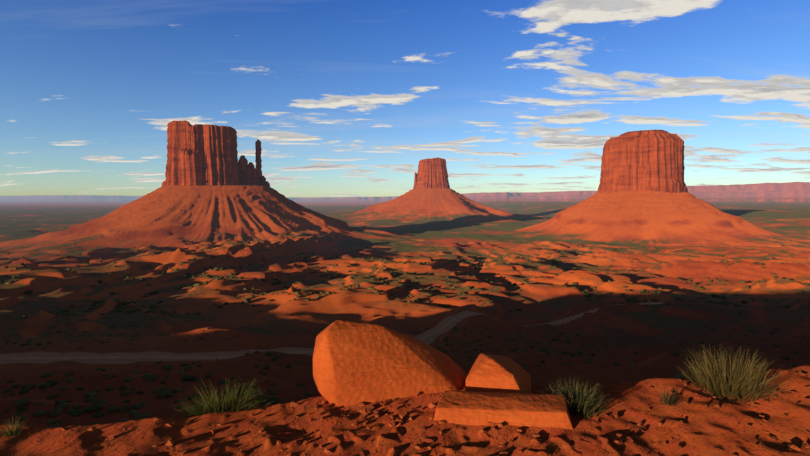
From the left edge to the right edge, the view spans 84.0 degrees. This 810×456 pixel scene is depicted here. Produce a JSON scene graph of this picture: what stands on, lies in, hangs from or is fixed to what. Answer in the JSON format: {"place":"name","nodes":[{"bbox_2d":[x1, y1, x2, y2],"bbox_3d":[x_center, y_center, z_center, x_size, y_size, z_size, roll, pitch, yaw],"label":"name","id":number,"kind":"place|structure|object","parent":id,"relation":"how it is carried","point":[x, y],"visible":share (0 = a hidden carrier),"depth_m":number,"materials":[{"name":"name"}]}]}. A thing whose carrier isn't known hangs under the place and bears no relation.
{"place":"outdoors","nodes":[
{"label":"outdoors","id":0,"kind":"place"},
{"bbox_2d":[0,182,809,455],"bbox_3d":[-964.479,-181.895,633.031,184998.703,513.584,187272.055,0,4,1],"label":"terrain","id":1,"kind":"structure","parent":0,"point":[767,221],"depth_m":205.71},
{"bbox_2d":[0,416,29,437],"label":"grass tuft","id":2,"kind":"object","parent":1,"relation":"on","point":[9,432],"visible":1,"depth_m":2.84,"materials":[{"name":"green plant"}]},
{"bbox_2d":[162,120,269,186],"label":"butte","id":3,"kind":"object","parent":1,"relation":"on","point":[199,154],"visible":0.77,"depth_m":1084.81,"materials":[{"name":"stone"}]},
{"bbox_2d":[170,377,273,420],"bbox_3d":[-1.327,1.402,3.343,0.856,0.733,0.843,-1,4,-23],"label":"grass tuft","id":4,"kind":"object","parent":1,"relation":"on","point":[212,407],"visible":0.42,"depth_m":3.23,"materials":[{"name":"green plant"}]},
{"bbox_2d":[229,392,502,432],"bbox_3d":[-0.029,1.270,3.182,2.278,0.082,0.688,0,4,1],"label":"rubble","id":5,"kind":"object","parent":1,"relation":"on","point":[376,413],"visible":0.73,"depth_m":3.10,"materials":[{"name":"stone"}]},
{"bbox_2d":[313,320,467,406],"bbox_3d":[-0.089,1.011,3.674,1.305,0.598,0.712,-1,4,-10],"label":"boulder","id":6,"kind":"object","parent":1,"relation":"on","point":[355,362],"visible":0.96,"depth_m":3.40,"materials":[{"name":"stone"}]},
{"bbox_2d":[0,287,809,426],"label":"shrubs","id":7,"kind":"object","parent":1,"relation":"on","point":[61,405],"visible":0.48,"depth_m":59.76,"materials":[{"name":"green plant"}]},
{"bbox_2d":[0,224,809,315],"bbox_3d":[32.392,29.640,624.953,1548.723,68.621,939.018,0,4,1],"label":"shrubs","id":8,"kind":"object","parent":1,"relation":"on","point":[247,300],"visible":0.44,"depth_m":278.62,"materials":[{"name":"green plant"}]},
{"bbox_2d":[3,368,809,455],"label":"rim stones","id":9,"kind":"object","parent":1,"relation":"on","point":[169,443],"visible":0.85,"depth_m":2.87,"materials":[{"name":"stone"}]},
{"bbox_2d":[413,158,449,188],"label":"butte","id":10,"kind":"object","parent":1,"relation":"on","point":[432,173],"visible":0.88,"depth_m":2331.55,"materials":[{"name":"stone"}]},
{"bbox_2d":[465,353,530,392],"bbox_3d":[0.730,1.155,3.499,0.490,0.293,0.416,1,4,16],"label":"boulder","id":11,"kind":"object","parent":1,"relation":"on","point":[495,373],"visible":0.67,"depth_m":3.39,"materials":[{"name":"stone"}]},
{"bbox_2d":[434,391,572,429],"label":"slab","id":12,"kind":"structure","parent":1,"relation":"on","point":[485,408],"depth_m":2.98,"materials":[{"name":"stone"}]},
{"bbox_2d":[539,376,614,420],"bbox_3d":[1.202,1.177,3.154,0.545,0.256,0.535,0,4,1],"label":"grass tuft","id":13,"kind":"object","parent":1,"relation":"on","point":[582,404],"depth_m":3.13,"materials":[{"name":"green plant"}]},
{"bbox_2d":[598,130,687,193],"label":"butte","id":14,"kind":"object","parent":1,"relation":"on","point":[646,160],"visible":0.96,"depth_m":1211.94,"materials":[{"name":"stone"}]},
{"bbox_2d":[656,386,684,405],"bbox_3d":[1.938,1.226,3.284,0.203,0.128,0.240,0,4,1],"label":"sprig","id":15,"kind":"object","parent":1,"relation":"on","point":[667,401],"visible":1,"depth_m":3.28,"materials":[{"name":"green plant"}]},
{"bbox_2d":[671,345,798,405],"bbox_3d":[2.541,1.100,3.513,0.827,0.411,0.861,0,4,1],"label":"grass tuft","id":16,"kind":"object","parent":1,"relation":"on","point":[714,379],"visible":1,"depth_m":3.46,"materials":[{"name":"green plant"}]},
{"bbox_2d":[0,0,809,197],"label":"sky","id":17,"kind":"structure","parent":0,"point":[341,98],"materials":[{"name":"blue"}]}
]}

